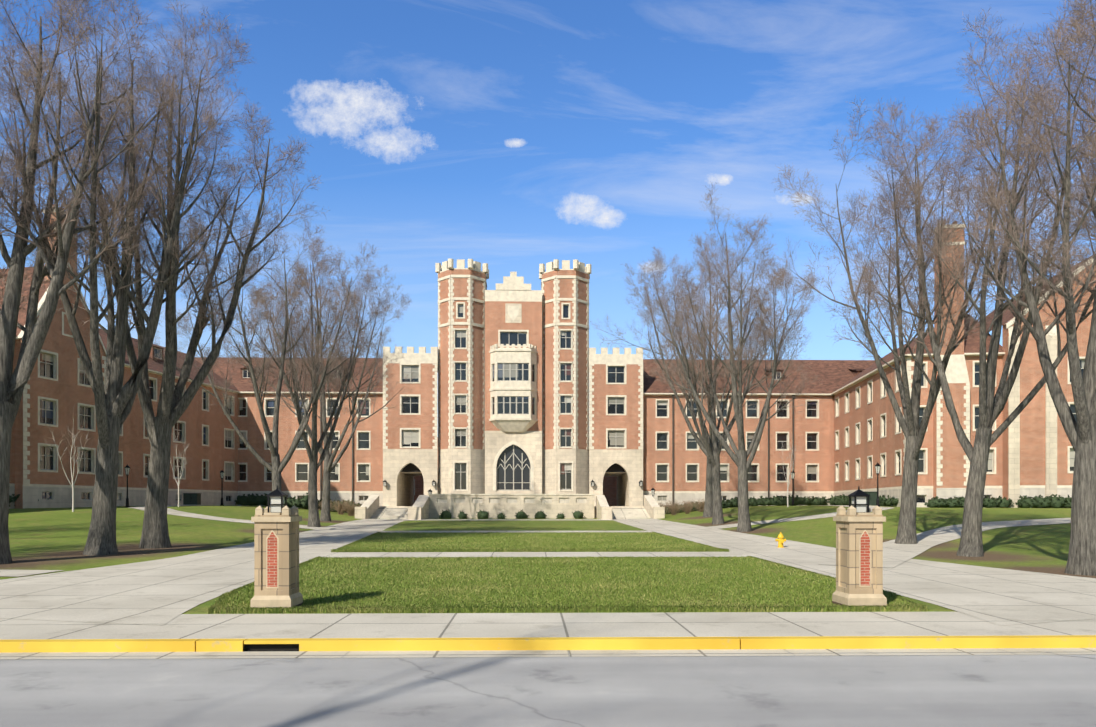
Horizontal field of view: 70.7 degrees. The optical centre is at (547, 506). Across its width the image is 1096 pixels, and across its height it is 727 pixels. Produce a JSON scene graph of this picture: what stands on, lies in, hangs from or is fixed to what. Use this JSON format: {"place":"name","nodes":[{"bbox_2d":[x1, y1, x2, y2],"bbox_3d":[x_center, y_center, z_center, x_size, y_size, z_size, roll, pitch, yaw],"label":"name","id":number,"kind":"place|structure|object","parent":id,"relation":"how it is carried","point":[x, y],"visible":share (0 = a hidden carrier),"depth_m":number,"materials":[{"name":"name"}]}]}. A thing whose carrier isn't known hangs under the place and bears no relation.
{"place":"outdoors","nodes":[
{"label":"outdoors","id":0,"kind":"place"},
{"bbox_2d":[0,649,1095,726],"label":"road","id":1,"kind":"structure","parent":0,"point":[1016,690],"depth_m":8.32,"materials":[{"name":"grey asphalt"}]},
{"bbox_2d":[0,506,1095,651],"bbox_3d":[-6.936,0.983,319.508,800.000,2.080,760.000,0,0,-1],"label":"ground","id":2,"kind":"structure","parent":0,"point":[47,538],"depth_m":34.70,"materials":[{"name":"green plant"}]},
{"bbox_2d":[43,406,92,511],"bbox_3d":[-27.291,-2.563,43.967,2.600,6.356,1.561,0,0,-37],"label":"sapling","id":3,"kind":"object","parent":2,"relation":"on","point":[73,483],"visible":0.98,"depth_m":43.94,"materials":[{"name":"beige plant"}]},
{"bbox_2d":[0,0,178,564],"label":"tree","id":4,"kind":"object","parent":2,"relation":"on","point":[12,383],"visible":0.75,"depth_m":23.33,"materials":[{"name":"brown plant"}]},
{"bbox_2d":[0,205,239,508],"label":"wing","id":5,"kind":"structure","parent":2,"relation":"on","point":[57,388],"depth_m":53.55,"materials":[{"name":"red brick"}]},
{"bbox_2d":[124,464,129,506],"bbox_3d":[-29.334,-1.436,53.912,0.400,3.080,0.346,0,0,-1],"label":"lamp post","id":6,"kind":"object","parent":2,"relation":"on","point":[127,468],"visible":0.98,"depth_m":53.86,"materials":[{"name":"black metal"}]},
{"bbox_2d":[0,0,258,554],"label":"tree","id":7,"kind":"object","parent":2,"relation":"on","point":[114,401],"visible":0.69,"depth_m":25.96,"materials":[{"name":"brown plant"}]},
{"bbox_2d":[0,0,329,548],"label":"tree","id":8,"kind":"object","parent":2,"relation":"on","point":[173,404],"visible":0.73,"depth_m":28.65,"materials":[{"name":"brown plant"}]},
{"bbox_2d":[170,430,190,506],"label":"sapling","id":9,"kind":"object","parent":2,"relation":"on","point":[178,483],"visible":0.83,"depth_m":54.98,"materials":[{"name":"beige plant"}]},
{"bbox_2d":[220,470,224,505],"bbox_3d":[-26.968,-1.547,63.970,0.400,3.080,0.346,0,0,-1],"label":"lamp post","id":10,"kind":"object","parent":2,"relation":"on","point":[222,472],"visible":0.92,"depth_m":63.92,"materials":[{"name":"black metal"}]},
{"bbox_2d":[150,212,379,491],"bbox_3d":[-14.056,-7.012,39.635,9.976,17.303,9.493,0,0,28],"label":"tree","id":11,"kind":"object","parent":2,"relation":"on","point":[277,467],"visible":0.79,"depth_m":40.11,"materials":[{"name":"brown plant"}]},
{"bbox_2d":[250,486,302,607],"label":"gate pier","id":12,"kind":"structure","parent":2,"relation":"on","point":[276,552],"depth_m":13.55,"materials":[{"name":"stone"}]},
{"bbox_2d":[252,235,398,526],"bbox_3d":[-13.283,-7.532,46.003,8.648,18.117,9.172,0,0,-1],"label":"tree","id":13,"kind":"object","parent":2,"relation":"on","point":[314,465],"visible":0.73,"depth_m":45.69,"materials":[{"name":"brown plant"}]},
{"bbox_2d":[318,498,333,510],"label":"bare shrub","id":14,"kind":"object","parent":2,"relation":"on","point":[319,504],"visible":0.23,"depth_m":66.46,"materials":[{"name":"brown plant"}]},
{"bbox_2d":[232,244,421,521],"bbox_3d":[-15.463,-8.306,54.211,13.159,19.260,11.043,0,0,-1],"label":"tree","id":15,"kind":"object","parent":2,"relation":"on","point":[328,468],"visible":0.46,"depth_m":53.30,"materials":[{"name":"brown plant"}]},
{"bbox_2d":[331,497,349,514],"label":"bare shrub","id":16,"kind":"object","parent":2,"relation":"on","point":[341,507],"visible":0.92,"depth_m":65.61,"materials":[{"name":"brown plant"}]},
{"bbox_2d":[342,500,360,515],"bbox_3d":[-16.473,0.143,64.722,2.451,1.930,1.881,0,0,38],"label":"bare shrub","id":17,"kind":"object","parent":2,"relation":"on","point":[350,510],"visible":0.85,"depth_m":64.57,"materials":[{"name":"brown plant"}]},
{"bbox_2d":[183,492,876,505],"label":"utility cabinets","id":18,"kind":"object","parent":2,"relation":"on","point":[191,499],"visible":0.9,"depth_m":62.07,"materials":[{"name":"metal"}]},
{"bbox_2d":[194,258,874,519],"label":"block","id":19,"kind":"structure","parent":2,"relation":"on","point":[526,399],"depth_m":72.02,"materials":[{"name":"brick"}]},
{"bbox_2d":[383,480,642,485],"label":"wall lanterns","id":20,"kind":"object","parent":19,"relation":"attached to","point":[592,482],"visible":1,"depth_m":71.63,"materials":[{"name":"black metal"}]},
{"bbox_2d":[320,393,794,505],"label":"downspouts","id":21,"kind":"object","parent":19,"relation":"attached to","point":[673,396],"visible":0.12,"depth_m":72.74,"materials":[{"name":"grey metal"}]},
{"bbox_2d":[9,493,1071,518],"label":"hedges","id":22,"kind":"object","parent":2,"relation":"on","point":[1026,501],"visible":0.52,"depth_m":64.70,"materials":[{"name":"green plant"}]},
{"bbox_2d":[0,612,1095,658],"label":"sidewalk kerb","id":23,"kind":"structure","parent":2,"relation":"on","point":[357,635],"depth_m":10.94,"materials":[{"name":"grey concrete"}]},
{"bbox_2d":[0,505,1095,625],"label":"paths","id":24,"kind":"structure","parent":2,"relation":"on","point":[160,591],"depth_m":19.09,"materials":[{"name":"concrete"}]},
{"bbox_2d":[775,532,785,547],"bbox_3d":[8.851,1.289,29.368,0.380,0.618,0.349,0,0,-1],"label":"fire hydrant","id":25,"kind":"object","parent":24,"relation":"on","point":[780,539],"visible":1,"depth_m":29.32,"materials":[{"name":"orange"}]},
{"bbox_2d":[665,500,682,514],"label":"bare shrub","id":26,"kind":"object","parent":2,"relation":"on","point":[673,511],"visible":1,"depth_m":66.12,"materials":[{"name":"brown plant"}]},
{"bbox_2d":[678,498,698,513],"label":"bare shrub","id":27,"kind":"object","parent":2,"relation":"on","point":[686,506],"visible":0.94,"depth_m":66.60,"materials":[{"name":"brown plant"}]},
{"bbox_2d":[694,499,704,511],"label":"bare shrub","id":28,"kind":"object","parent":2,"relation":"on","point":[700,505],"visible":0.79,"depth_m":67.28,"materials":[{"name":"brown plant"}]},
{"bbox_2d":[590,216,819,524],"bbox_3d":[9.664,-7.792,46.381,13.899,18.330,9.363,0,0,-1],"label":"tree","id":29,"kind":"object","parent":2,"relation":"on","point":[715,447],"visible":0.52,"depth_m":47.37,"materials":[{"name":"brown plant"}]},
{"bbox_2d":[624,257,792,516],"bbox_3d":[11.181,-8.800,57.002,11.691,19.782,10.104,0,0,41],"label":"tree","id":30,"kind":"object","parent":2,"relation":"on","point":[708,508],"visible":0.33,"depth_m":56.70,"materials":[{"name":"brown plant"}]},
{"bbox_2d":[635,183,822,531],"bbox_3d":[9.756,-7.296,40.436,10.421,17.790,9.169,0,0,-1],"label":"tree","id":31,"kind":"object","parent":2,"relation":"on","point":[739,457],"visible":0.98,"depth_m":39.93,"materials":[{"name":"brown plant"}]},
{"bbox_2d":[778,433,798,506],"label":"sapling","id":32,"kind":"object","parent":2,"relation":"on","point":[789,469],"visible":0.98,"depth_m":59.99,"materials":[{"name":"beige plant"}]},
{"bbox_2d":[791,471,794,505],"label":"lamp post","id":33,"kind":"object","parent":2,"relation":"on","point":[793,474],"visible":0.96,"depth_m":65.02,"materials":[{"name":"black metal"}]},
{"bbox_2d":[832,486,886,605],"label":"gate pier","id":34,"kind":"structure","parent":2,"relation":"on","point":[859,553],"depth_m":13.80,"materials":[{"name":"stone"}]},
{"bbox_2d":[875,463,880,506],"bbox_3d":[21.369,-1.352,50.096,0.400,3.080,0.346,0,0,-1],"label":"lamp post","id":35,"kind":"object","parent":2,"relation":"on","point":[877,467],"visible":0.85,"depth_m":50.06,"materials":[{"name":"black metal"}]},
{"bbox_2d":[770,95,1046,543],"bbox_3d":[13.343,-7.130,29.267,7.438,17.840,9.131,0,0,-18],"label":"tree","id":36,"kind":"object","parent":2,"relation":"on","point":[914,432],"visible":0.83,"depth_m":29.03,"materials":[{"name":"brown plant"}]},
{"bbox_2d":[831,222,1095,507],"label":"wing","id":37,"kind":"structure","parent":2,"relation":"on","point":[1031,452],"depth_m":53.55,"materials":[{"name":"red brick"}]},
{"bbox_2d":[845,1,1095,556],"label":"tree","id":38,"kind":"object","parent":2,"relation":"on","point":[991,406],"visible":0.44,"depth_m":25.17,"materials":[{"name":"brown plant"}]},
{"bbox_2d":[939,0,1095,575],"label":"tree","id":39,"kind":"object","parent":2,"relation":"on","point":[1081,436],"visible":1,"depth_m":19.50,"materials":[{"name":"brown plant"}]},
{"bbox_2d":[0,0,1095,359],"label":"sky","id":40,"kind":"structure","parent":0,"point":[518,136],"materials":[{"name":"blue"}]},
{"bbox_2d":[208,531,928,613],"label":"grass","id":41,"kind":"structure","parent":0,"point":[752,602],"depth_m":17.68,"materials":[{"name":"green plant"}]}
]}

